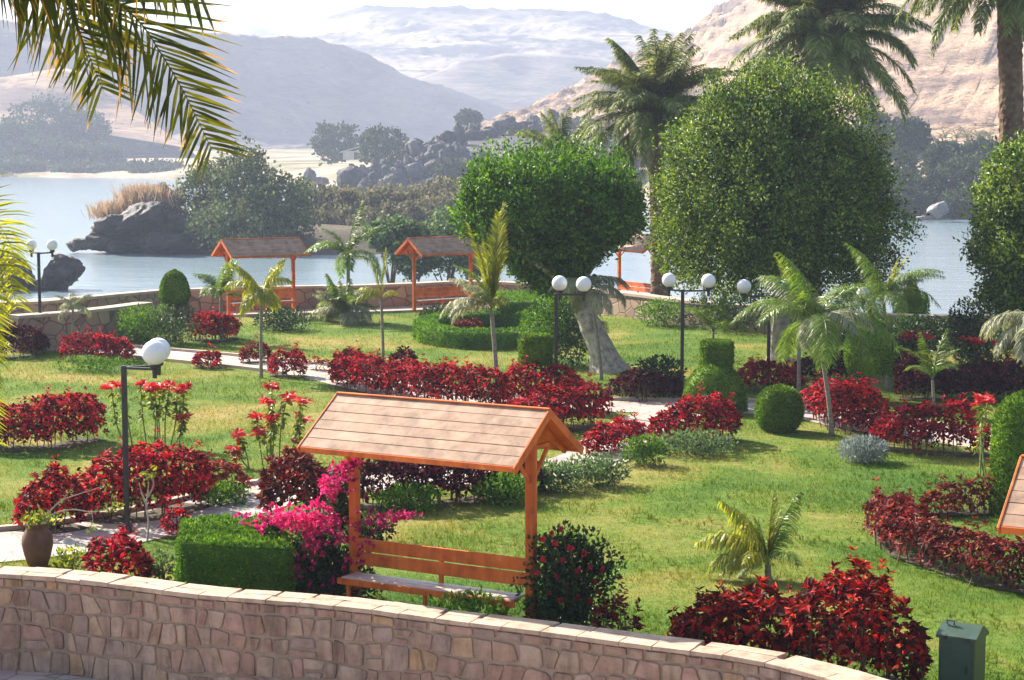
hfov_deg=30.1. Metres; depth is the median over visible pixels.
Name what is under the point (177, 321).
leafy shrub
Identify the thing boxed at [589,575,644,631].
bronze shrub
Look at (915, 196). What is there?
bank tree
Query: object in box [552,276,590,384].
garden lamp
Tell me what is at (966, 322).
leafy shrub
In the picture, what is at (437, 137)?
boulder
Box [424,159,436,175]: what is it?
boulder
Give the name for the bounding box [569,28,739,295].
date palm
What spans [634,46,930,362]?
ficus tree
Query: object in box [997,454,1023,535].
bench shelter
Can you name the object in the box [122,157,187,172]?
tree
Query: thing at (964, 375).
red hedge
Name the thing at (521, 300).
clipped hedge
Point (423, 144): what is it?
boulder
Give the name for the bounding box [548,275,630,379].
garden palm
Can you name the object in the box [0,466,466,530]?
path kerb
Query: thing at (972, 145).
bank tree
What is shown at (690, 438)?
cushion plant
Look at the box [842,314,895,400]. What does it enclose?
topiary
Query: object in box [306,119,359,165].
tree
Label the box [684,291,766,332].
leafy shrub
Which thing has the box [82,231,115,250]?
boulder
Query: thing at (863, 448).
silver shrub
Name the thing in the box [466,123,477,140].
boulder
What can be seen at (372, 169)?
boulder
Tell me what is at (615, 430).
red hedge
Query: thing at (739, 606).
scarlet shrub
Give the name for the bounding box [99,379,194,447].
poinsettia
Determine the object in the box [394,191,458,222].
shrub
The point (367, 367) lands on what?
red hedge
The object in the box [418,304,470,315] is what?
leafy shrub
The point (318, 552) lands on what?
bougainvillea
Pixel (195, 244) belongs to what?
boulder
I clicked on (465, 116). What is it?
tree
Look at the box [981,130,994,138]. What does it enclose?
bank palm
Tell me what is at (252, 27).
peak hill
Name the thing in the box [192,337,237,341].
bed soil
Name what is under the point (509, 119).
boulder
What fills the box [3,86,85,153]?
tree
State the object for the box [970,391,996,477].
poinsettia
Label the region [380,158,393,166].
boulder
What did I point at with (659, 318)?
leafy shrub
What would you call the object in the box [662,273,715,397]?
garden lamp
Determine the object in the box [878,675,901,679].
bed soil
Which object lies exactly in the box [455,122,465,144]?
boulder
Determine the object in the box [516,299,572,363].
leafy shrub
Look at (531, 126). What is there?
boulder
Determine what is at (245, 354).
bronze shrub
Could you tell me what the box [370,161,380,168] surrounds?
boulder
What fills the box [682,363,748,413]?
topiary
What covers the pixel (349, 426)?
bench shelter
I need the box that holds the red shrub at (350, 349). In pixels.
[327,340,360,383]
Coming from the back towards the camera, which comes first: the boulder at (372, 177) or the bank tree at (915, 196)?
the boulder at (372, 177)
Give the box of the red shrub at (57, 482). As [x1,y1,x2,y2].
[10,454,91,533]
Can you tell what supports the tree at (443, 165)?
on the bank terrain at (294, 162)
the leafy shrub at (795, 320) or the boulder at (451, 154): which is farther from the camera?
the boulder at (451, 154)
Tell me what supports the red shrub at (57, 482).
on the bed soil at (70, 527)
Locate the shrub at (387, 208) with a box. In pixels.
[367,199,427,224]
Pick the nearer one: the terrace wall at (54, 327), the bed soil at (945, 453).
the bed soil at (945, 453)
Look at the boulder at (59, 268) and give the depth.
136.43 m
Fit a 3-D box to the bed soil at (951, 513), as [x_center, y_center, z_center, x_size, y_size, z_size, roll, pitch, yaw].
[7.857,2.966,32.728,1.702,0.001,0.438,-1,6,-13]
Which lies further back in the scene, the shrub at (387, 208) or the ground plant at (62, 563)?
the shrub at (387, 208)
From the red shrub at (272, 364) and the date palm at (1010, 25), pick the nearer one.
the red shrub at (272, 364)
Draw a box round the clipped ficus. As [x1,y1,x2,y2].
[446,130,655,373]
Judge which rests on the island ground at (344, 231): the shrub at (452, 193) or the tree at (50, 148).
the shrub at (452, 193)
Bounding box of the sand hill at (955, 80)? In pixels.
[480,0,1023,146]
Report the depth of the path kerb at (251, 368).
54.97 m
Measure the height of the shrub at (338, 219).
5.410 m
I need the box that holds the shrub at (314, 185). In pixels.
[290,181,337,210]
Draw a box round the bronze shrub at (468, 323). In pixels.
[453,313,482,327]
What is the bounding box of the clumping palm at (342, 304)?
[307,273,377,325]
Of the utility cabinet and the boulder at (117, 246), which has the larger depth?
the boulder at (117, 246)
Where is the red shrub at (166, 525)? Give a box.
[158,494,191,536]
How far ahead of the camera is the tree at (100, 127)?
716.19 m
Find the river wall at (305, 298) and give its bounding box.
[0,280,996,343]
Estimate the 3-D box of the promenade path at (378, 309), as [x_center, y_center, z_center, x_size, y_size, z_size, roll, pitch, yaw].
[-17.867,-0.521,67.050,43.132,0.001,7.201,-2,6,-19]
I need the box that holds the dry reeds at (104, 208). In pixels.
[81,196,133,221]
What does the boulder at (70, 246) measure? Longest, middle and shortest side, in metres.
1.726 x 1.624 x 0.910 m
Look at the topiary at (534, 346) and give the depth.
45.79 m
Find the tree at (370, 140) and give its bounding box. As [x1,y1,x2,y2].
[353,122,409,164]
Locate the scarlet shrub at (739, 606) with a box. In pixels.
[664,573,809,657]
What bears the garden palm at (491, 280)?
on the lawn ground at (686, 544)
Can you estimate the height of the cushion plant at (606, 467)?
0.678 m
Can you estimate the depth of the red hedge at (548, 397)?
42.38 m
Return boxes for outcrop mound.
[338,132,640,193]
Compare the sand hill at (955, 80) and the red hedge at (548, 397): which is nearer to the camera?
the red hedge at (548, 397)
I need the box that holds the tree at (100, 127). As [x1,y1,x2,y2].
[50,104,112,145]
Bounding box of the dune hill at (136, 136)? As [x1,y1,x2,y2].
[0,68,195,155]
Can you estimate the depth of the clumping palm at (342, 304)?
67.60 m
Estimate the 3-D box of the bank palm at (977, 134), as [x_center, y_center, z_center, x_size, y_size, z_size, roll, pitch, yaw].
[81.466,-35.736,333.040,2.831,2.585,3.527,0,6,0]
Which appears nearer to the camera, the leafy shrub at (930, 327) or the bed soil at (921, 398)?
the bed soil at (921, 398)
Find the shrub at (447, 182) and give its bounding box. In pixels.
[420,175,458,221]
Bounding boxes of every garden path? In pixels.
[0,408,700,561]
[6,341,991,449]
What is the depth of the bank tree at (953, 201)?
269.68 m
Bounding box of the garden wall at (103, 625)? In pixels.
[0,566,887,679]
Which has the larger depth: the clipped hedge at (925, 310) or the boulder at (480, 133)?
the boulder at (480, 133)
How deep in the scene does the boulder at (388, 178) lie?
378.66 m
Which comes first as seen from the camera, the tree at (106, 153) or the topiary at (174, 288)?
the topiary at (174, 288)
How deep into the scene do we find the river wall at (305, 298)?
72.65 m
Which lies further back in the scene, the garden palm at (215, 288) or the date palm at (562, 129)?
the date palm at (562, 129)
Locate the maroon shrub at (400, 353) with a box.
[387,345,418,387]
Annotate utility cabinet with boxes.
[936,619,988,679]
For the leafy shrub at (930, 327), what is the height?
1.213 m
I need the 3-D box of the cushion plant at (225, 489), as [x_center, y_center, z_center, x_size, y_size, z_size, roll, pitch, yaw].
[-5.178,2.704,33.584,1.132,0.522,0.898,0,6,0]
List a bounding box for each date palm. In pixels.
[0,0,254,186]
[0,174,37,446]
[505,107,608,158]
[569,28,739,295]
[727,0,934,306]
[894,0,1023,344]
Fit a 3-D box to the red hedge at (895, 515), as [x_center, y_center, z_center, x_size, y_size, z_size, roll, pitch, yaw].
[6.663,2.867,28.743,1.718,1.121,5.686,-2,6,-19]
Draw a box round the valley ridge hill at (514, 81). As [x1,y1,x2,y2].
[416,53,611,110]
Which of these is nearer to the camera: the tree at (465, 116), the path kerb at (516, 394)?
the path kerb at (516, 394)
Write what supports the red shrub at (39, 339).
on the bed soil at (35, 354)
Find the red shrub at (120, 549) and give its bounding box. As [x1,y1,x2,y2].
[80,525,155,577]
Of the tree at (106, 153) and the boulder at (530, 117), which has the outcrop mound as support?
the boulder at (530, 117)
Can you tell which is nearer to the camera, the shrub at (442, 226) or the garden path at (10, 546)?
the garden path at (10, 546)
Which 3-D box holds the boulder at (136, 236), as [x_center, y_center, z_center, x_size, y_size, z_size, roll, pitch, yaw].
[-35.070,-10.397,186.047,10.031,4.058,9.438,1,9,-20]
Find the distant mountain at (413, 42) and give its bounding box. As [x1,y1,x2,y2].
[257,5,676,77]
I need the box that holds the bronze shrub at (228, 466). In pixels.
[206,450,254,493]
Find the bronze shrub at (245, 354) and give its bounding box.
[238,334,272,362]
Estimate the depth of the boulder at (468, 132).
406.62 m
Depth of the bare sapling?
30.29 m
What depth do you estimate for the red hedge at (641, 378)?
47.25 m
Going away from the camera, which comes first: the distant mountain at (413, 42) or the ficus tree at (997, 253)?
the ficus tree at (997, 253)
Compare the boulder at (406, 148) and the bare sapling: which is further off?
the boulder at (406, 148)
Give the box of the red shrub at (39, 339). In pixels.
[0,320,50,357]
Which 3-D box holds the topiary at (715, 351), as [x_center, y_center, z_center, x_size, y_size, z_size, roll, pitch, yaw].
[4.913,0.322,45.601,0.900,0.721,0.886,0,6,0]
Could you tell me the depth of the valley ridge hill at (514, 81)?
1376.14 m
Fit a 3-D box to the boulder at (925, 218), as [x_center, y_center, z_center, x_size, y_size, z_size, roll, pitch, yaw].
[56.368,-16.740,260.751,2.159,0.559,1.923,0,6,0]
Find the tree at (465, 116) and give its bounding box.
[453,108,486,126]
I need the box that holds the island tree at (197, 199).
[170,156,248,225]
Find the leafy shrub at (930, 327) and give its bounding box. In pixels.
[889,313,956,349]
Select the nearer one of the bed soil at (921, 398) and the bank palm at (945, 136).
the bed soil at (921, 398)
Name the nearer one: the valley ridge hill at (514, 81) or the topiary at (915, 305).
the topiary at (915, 305)
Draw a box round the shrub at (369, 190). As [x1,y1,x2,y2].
[333,183,401,215]
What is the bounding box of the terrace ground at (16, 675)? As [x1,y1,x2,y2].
[0,669,98,679]
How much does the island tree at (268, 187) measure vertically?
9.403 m
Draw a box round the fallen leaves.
[3,357,1015,635]
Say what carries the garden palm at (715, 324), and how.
on the lawn ground at (686, 544)
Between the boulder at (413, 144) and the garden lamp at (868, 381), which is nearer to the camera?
the garden lamp at (868, 381)
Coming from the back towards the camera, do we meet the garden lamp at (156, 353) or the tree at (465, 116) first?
the tree at (465, 116)
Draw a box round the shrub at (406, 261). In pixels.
[386,224,439,282]
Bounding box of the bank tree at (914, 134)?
[884,116,933,153]
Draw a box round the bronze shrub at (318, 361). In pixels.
[308,355,329,370]
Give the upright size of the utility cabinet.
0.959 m
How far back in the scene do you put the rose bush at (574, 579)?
24.66 m
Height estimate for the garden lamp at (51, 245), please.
3.441 m
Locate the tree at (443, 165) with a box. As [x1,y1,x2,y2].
[429,157,470,180]
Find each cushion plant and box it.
[52,354,137,373]
[188,479,250,506]
[371,479,444,513]
[470,471,539,507]
[524,458,585,493]
[562,451,631,488]
[617,431,667,466]
[651,427,738,456]
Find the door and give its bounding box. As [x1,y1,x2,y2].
[354,152,357,159]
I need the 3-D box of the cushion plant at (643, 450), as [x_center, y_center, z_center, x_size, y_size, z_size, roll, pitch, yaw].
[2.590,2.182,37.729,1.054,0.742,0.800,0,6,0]
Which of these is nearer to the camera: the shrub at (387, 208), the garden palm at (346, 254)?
the garden palm at (346, 254)
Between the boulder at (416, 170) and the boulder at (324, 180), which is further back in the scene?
the boulder at (324, 180)
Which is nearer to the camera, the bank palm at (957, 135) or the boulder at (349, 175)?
the bank palm at (957, 135)
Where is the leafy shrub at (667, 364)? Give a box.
[630,354,687,391]
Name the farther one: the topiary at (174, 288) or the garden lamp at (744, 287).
the topiary at (174, 288)
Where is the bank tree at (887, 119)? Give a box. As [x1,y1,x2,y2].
[854,108,895,149]
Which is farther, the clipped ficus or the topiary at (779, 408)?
the clipped ficus
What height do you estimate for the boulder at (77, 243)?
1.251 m
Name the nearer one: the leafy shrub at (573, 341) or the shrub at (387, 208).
the leafy shrub at (573, 341)
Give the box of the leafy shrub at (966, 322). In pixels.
[944,295,993,363]
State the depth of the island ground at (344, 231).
184.26 m
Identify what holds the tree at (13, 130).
on the bank terrain at (294, 162)
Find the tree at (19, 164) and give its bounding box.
[0,153,57,175]
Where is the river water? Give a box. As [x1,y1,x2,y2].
[0,176,997,314]
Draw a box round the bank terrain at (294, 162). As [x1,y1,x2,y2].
[0,142,977,218]
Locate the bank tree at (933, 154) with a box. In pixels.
[920,138,969,171]
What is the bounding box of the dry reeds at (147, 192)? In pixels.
[107,180,182,209]
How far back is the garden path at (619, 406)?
48.02 m
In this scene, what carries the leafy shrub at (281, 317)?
on the lawn ground at (686, 544)
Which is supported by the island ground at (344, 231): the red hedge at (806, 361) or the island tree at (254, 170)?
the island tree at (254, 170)
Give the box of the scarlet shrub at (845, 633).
[773,545,933,679]
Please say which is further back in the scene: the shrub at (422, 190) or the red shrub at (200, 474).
the shrub at (422, 190)
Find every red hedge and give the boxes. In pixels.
[58,325,136,360]
[254,438,331,514]
[327,348,514,403]
[332,458,549,510]
[502,355,587,405]
[502,373,614,429]
[579,409,650,454]
[607,362,683,401]
[645,381,743,444]
[737,354,806,389]
[791,346,859,380]
[800,370,891,434]
[860,476,1023,589]
[866,391,990,457]
[893,350,1023,400]
[915,457,995,518]
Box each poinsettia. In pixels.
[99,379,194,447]
[225,381,313,467]
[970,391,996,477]
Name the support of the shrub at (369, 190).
on the island ground at (344, 231)
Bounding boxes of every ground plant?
[49,543,88,570]
[148,548,174,580]
[427,588,509,616]
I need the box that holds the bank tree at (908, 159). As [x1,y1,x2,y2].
[875,141,925,187]
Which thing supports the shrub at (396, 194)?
on the island ground at (344, 231)
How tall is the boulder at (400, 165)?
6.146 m
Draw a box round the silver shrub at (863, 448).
[837,433,889,464]
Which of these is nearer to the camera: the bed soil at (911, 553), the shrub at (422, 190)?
the bed soil at (911, 553)
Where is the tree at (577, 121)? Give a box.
[561,116,597,125]
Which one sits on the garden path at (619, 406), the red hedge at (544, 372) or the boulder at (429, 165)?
the red hedge at (544, 372)
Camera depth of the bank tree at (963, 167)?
280.26 m
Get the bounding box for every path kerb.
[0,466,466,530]
[2,335,991,431]
[8,344,286,373]
[163,307,488,320]
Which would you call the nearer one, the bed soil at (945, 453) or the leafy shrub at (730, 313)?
the bed soil at (945, 453)
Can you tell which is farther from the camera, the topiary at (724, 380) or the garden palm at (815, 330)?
the topiary at (724, 380)
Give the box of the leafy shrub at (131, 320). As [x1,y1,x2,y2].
[114,302,163,344]
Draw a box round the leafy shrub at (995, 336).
[993,324,1023,354]
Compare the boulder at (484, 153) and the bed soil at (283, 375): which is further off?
the boulder at (484, 153)
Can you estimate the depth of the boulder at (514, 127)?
412.96 m
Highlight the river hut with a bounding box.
[340,146,362,159]
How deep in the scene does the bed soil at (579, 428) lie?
42.76 m
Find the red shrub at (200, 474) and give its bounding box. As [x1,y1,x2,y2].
[76,427,217,522]
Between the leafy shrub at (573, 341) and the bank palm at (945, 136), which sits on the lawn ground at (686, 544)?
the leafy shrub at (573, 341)
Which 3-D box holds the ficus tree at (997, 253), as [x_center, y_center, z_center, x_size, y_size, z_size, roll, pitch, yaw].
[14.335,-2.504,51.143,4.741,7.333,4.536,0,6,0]
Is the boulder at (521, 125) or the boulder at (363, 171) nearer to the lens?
the boulder at (363, 171)
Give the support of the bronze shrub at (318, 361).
on the bed soil
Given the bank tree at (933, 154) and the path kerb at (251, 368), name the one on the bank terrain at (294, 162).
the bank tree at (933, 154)
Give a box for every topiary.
[158,268,190,339]
[517,332,553,387]
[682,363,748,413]
[698,338,734,366]
[754,383,804,433]
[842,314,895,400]
[899,282,923,312]
[987,389,1023,516]
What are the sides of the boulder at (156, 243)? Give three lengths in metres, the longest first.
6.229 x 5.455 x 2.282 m
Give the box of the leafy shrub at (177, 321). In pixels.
[147,301,200,343]
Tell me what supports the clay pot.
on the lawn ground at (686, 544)
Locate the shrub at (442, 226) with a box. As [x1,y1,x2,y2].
[415,204,475,280]
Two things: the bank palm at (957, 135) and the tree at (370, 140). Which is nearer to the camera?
the bank palm at (957, 135)
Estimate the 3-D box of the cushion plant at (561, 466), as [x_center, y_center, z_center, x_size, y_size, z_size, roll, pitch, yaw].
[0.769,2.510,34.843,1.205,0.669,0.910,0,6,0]
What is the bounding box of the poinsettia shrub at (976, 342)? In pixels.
[955,335,1010,385]
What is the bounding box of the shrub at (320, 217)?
[307,204,356,224]
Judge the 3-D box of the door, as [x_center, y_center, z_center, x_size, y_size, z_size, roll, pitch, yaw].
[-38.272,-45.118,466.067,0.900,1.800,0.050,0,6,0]
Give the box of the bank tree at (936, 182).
[889,163,958,209]
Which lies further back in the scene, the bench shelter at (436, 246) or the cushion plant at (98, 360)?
the bench shelter at (436, 246)
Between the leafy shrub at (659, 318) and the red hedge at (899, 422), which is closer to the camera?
the red hedge at (899, 422)
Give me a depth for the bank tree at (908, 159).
284.56 m
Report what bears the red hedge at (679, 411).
on the bed soil at (702, 441)
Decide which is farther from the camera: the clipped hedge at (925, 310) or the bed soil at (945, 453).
the clipped hedge at (925, 310)
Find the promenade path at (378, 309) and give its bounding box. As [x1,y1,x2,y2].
[161,304,601,319]
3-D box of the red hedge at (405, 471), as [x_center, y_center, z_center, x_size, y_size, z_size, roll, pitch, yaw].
[-1.191,2.352,33.843,4.363,1.178,1.656,-3,6,-25]
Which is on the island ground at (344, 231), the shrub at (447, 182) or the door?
the shrub at (447, 182)
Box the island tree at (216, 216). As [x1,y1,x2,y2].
[182,193,299,250]
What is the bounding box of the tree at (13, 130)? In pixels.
[0,117,43,157]
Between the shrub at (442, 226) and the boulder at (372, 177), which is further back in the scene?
the boulder at (372, 177)
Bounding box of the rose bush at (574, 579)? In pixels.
[509,520,626,626]
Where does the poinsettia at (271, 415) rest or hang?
on the lawn ground at (686, 544)
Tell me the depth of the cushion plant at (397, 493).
32.79 m
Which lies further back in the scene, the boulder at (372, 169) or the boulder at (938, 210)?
the boulder at (372, 169)
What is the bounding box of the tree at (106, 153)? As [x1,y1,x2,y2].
[59,138,127,163]
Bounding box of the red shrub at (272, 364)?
[266,340,307,377]
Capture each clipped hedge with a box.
[172,513,296,592]
[492,289,578,328]
[891,296,930,313]
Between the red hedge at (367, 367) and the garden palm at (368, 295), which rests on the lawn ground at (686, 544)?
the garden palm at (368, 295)
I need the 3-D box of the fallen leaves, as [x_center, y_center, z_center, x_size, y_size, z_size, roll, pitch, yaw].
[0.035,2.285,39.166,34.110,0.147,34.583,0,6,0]
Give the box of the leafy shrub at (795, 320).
[789,307,857,341]
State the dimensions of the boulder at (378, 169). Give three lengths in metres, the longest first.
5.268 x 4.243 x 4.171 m
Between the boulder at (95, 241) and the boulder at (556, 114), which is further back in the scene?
the boulder at (556, 114)
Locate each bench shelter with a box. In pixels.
[211,237,309,314]
[296,392,583,618]
[394,236,488,311]
[615,234,650,292]
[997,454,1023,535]
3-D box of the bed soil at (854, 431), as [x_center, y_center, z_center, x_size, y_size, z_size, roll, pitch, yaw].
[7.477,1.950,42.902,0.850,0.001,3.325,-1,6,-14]
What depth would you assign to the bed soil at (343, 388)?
49.46 m
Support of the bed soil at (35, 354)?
on the lawn ground at (686, 544)
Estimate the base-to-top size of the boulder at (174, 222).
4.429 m
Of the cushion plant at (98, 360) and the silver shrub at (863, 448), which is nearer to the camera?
the silver shrub at (863, 448)
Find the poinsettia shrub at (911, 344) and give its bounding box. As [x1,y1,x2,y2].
[890,329,933,379]
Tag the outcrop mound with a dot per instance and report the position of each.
(471, 144)
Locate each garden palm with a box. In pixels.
[54,292,92,349]
[192,258,254,341]
[223,258,293,376]
[303,200,384,290]
[355,248,399,360]
[439,202,508,396]
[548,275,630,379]
[684,292,746,338]
[694,486,804,579]
[729,252,903,435]
[759,255,836,395]
[843,243,944,391]
[897,329,960,408]
[979,309,1023,364]
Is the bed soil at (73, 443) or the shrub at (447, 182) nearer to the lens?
the bed soil at (73, 443)
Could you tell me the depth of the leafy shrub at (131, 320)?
60.24 m
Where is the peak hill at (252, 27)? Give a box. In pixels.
[225,20,278,35]
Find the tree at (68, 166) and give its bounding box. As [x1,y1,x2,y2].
[47,157,129,172]
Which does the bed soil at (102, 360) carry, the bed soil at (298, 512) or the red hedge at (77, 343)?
the red hedge at (77, 343)
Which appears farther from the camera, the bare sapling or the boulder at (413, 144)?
the boulder at (413, 144)
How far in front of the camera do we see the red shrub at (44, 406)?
39.84 m
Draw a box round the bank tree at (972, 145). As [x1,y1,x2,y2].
[960,135,998,159]
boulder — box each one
[0,248,35,290]
[29,280,68,290]
[41,253,85,286]
[66,241,78,251]
[72,238,87,249]
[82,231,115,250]
[91,214,130,239]
[104,238,142,253]
[115,201,165,231]
[119,213,201,253]
[138,232,191,253]
[163,211,196,232]
[177,230,211,251]
[304,168,316,183]
[313,177,328,184]
[336,166,359,187]
[357,164,369,180]
[357,178,373,191]
[367,172,377,184]
[368,166,376,172]
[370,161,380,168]
[374,163,384,178]
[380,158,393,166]
[381,165,391,177]
[383,174,398,189]
[388,167,407,188]
[395,160,406,174]
[404,154,414,164]
[404,162,424,179]
[405,138,423,155]
[408,139,421,158]
[416,153,425,164]
[417,146,425,155]
[421,142,427,151]
[424,150,436,160]
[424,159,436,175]
[427,143,446,152]
[428,139,451,151]
[434,135,444,141]
[435,148,448,159]
[440,130,454,143]
[442,149,458,157]
[451,142,468,155]
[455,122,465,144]
[465,127,480,138]
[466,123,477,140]
[468,151,478,159]
[475,150,493,160]
[476,130,485,137]
[483,129,495,137]
[492,119,511,135]
[496,128,509,135]
[503,115,515,123]
[510,123,518,132]
[515,121,528,131]
[525,114,540,121]
[527,124,534,132]
[535,121,545,131]
[541,124,556,131]
[543,109,560,121]
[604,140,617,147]
[916,216,930,219]
[926,201,948,218]
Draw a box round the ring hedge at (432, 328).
[411,309,564,349]
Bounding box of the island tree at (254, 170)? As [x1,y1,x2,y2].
[203,135,284,236]
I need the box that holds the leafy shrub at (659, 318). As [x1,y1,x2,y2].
[635,297,685,326]
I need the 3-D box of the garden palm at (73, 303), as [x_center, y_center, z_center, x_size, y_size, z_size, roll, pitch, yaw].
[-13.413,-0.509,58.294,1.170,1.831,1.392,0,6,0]
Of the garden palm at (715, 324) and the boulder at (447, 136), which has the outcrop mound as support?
the boulder at (447, 136)
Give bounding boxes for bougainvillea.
[233,458,422,599]
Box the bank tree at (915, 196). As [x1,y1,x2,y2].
[872,177,932,218]
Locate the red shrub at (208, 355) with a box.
[191,342,222,368]
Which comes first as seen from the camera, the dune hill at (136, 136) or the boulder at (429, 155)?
the boulder at (429, 155)
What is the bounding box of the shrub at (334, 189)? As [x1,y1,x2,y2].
[308,180,368,217]
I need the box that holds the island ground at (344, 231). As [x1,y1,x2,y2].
[88,224,458,254]
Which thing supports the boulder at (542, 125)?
on the outcrop mound
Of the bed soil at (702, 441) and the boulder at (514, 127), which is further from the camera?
the boulder at (514, 127)
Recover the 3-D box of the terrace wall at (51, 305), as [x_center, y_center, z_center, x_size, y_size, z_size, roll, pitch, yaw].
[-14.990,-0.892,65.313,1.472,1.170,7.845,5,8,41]
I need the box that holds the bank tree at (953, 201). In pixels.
[933,184,980,218]
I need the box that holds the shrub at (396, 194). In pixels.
[359,179,420,212]
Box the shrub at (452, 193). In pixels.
[444,172,465,199]
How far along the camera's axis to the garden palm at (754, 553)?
27.67 m
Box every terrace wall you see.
[0,290,160,335]
[9,302,152,352]
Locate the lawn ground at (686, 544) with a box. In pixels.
[0,304,1023,679]
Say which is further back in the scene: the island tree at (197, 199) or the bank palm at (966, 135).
the bank palm at (966, 135)
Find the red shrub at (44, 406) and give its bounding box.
[0,380,110,450]
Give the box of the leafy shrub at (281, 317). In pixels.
[250,307,311,331]
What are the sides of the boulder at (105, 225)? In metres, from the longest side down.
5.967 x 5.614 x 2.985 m
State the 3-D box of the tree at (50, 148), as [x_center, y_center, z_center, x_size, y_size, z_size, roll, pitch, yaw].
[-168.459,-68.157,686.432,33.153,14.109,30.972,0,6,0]
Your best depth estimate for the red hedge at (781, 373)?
48.90 m
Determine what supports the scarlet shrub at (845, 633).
on the bed soil at (892, 677)
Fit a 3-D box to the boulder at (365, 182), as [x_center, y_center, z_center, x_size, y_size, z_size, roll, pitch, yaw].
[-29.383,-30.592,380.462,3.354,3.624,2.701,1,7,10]
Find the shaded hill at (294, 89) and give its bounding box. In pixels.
[0,19,512,150]
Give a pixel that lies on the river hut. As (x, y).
(350, 155)
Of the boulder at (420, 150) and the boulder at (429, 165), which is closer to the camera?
the boulder at (429, 165)
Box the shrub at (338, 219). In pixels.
[320,199,391,225]
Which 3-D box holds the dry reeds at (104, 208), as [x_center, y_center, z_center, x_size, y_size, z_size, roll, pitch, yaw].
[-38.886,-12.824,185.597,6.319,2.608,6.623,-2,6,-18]
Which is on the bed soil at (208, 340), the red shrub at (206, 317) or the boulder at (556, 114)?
the red shrub at (206, 317)
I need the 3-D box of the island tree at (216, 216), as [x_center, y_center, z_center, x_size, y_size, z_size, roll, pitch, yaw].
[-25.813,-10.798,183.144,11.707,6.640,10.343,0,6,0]
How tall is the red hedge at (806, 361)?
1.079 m
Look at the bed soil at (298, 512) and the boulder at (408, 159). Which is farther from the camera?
the boulder at (408, 159)
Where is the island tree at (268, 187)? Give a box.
[238,164,322,240]
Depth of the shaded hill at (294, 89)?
1086.20 m
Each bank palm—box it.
[937,128,952,140]
[949,129,964,141]
[961,129,974,141]
[970,129,986,138]
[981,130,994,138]
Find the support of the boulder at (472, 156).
on the outcrop mound
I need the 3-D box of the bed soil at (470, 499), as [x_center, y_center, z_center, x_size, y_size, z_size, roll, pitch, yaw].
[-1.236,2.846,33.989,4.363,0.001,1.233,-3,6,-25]
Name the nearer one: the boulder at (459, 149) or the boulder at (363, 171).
the boulder at (363, 171)
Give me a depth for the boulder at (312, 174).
466.98 m
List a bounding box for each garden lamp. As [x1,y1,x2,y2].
[26,240,57,312]
[121,338,170,532]
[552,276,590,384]
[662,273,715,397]
[737,279,791,386]
[856,288,871,385]
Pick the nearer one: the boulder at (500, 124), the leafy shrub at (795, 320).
the leafy shrub at (795, 320)
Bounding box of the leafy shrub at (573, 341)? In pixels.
[547,296,598,366]
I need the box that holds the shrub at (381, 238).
[358,214,422,282]
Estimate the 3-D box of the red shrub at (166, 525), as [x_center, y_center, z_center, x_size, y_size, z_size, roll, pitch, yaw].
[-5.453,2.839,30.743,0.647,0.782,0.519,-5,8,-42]
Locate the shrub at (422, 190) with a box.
[394,177,450,210]
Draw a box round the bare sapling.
[136,465,159,542]
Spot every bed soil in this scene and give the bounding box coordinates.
[0,437,104,450]
[1,353,44,357]
[10,523,91,533]
[61,359,133,361]
[83,502,211,523]
[160,534,176,538]
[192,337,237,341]
[263,510,329,516]
[269,374,308,376]
[332,386,370,393]
[332,488,547,508]
[567,423,600,431]
[655,437,738,445]
[747,389,802,392]
[819,423,867,436]
[873,532,1023,592]
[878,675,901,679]
[886,446,989,456]
[894,396,1000,402]
[928,509,988,515]
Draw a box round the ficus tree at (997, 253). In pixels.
[952,122,1023,336]
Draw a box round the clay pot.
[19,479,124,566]
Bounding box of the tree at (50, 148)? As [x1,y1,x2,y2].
[0,132,87,162]
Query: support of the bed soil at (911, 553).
on the lawn ground at (686, 544)
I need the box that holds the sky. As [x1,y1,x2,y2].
[0,0,728,32]
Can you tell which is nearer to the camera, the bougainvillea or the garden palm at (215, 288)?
the bougainvillea
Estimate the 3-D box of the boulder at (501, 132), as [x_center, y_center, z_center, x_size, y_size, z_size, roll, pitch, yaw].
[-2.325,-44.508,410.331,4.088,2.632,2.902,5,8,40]
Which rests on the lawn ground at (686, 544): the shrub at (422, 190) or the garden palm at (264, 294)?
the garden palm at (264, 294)
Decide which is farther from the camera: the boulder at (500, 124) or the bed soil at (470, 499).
the boulder at (500, 124)
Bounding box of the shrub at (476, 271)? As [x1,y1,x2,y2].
[454,254,490,279]
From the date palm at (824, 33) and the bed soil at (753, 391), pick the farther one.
the date palm at (824, 33)
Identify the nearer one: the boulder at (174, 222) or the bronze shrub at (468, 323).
the bronze shrub at (468, 323)
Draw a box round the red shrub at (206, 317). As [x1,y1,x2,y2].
[186,306,242,341]
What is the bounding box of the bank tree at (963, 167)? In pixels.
[930,146,993,191]

